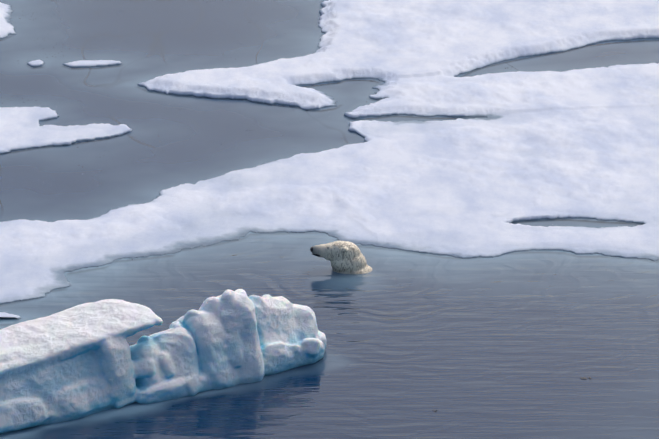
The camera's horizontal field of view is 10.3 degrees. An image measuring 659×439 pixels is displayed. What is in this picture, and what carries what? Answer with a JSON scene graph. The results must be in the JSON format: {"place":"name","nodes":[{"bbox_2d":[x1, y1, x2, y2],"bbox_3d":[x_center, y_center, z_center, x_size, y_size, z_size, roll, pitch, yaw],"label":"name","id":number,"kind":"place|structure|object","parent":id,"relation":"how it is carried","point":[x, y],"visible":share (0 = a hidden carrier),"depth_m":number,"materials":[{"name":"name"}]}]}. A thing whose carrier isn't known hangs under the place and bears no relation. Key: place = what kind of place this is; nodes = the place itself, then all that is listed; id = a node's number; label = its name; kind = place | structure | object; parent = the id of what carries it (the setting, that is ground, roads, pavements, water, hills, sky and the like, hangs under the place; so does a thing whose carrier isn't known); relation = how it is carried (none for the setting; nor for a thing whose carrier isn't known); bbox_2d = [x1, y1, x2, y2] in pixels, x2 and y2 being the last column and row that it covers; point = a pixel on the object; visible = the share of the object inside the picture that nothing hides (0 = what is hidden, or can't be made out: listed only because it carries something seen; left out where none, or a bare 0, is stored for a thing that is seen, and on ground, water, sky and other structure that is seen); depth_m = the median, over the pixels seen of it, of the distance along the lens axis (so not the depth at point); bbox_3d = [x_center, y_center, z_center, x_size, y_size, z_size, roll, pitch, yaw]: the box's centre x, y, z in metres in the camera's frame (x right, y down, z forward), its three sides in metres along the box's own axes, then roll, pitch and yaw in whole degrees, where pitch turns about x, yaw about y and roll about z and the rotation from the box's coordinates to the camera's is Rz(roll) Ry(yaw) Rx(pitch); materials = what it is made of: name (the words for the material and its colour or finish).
{"place":"outdoors","nodes":[
{"label":"outdoors","id":0,"kind":"place"},
{"bbox_2d":[0,0,658,438],"bbox_3d":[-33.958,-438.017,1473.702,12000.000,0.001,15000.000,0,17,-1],"label":"water","id":1,"kind":"structure","parent":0,"point":[514,346],"depth_m":38.96,"materials":[{"name":"liquid"}]},
{"bbox_2d":[0,289,325,433],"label":"ice block","id":2,"kind":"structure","parent":1,"relation":"on","point":[79,361],"depth_m":35.28,"materials":[{"name":"white ice"}]},
{"bbox_2d":[0,0,658,318],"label":"ice floes","id":3,"kind":"object","parent":1,"relation":"on","point":[578,143],"visible":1,"depth_m":43.55,"materials":[{"name":"white ice"}]},
{"bbox_2d":[310,241,371,273],"bbox_3d":[0.135,0.518,39.258,0.724,0.594,0.396,5,17,-3],"label":"polar bear","id":4,"kind":"object","parent":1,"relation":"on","point":[345,257],"visible":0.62,"depth_m":39.12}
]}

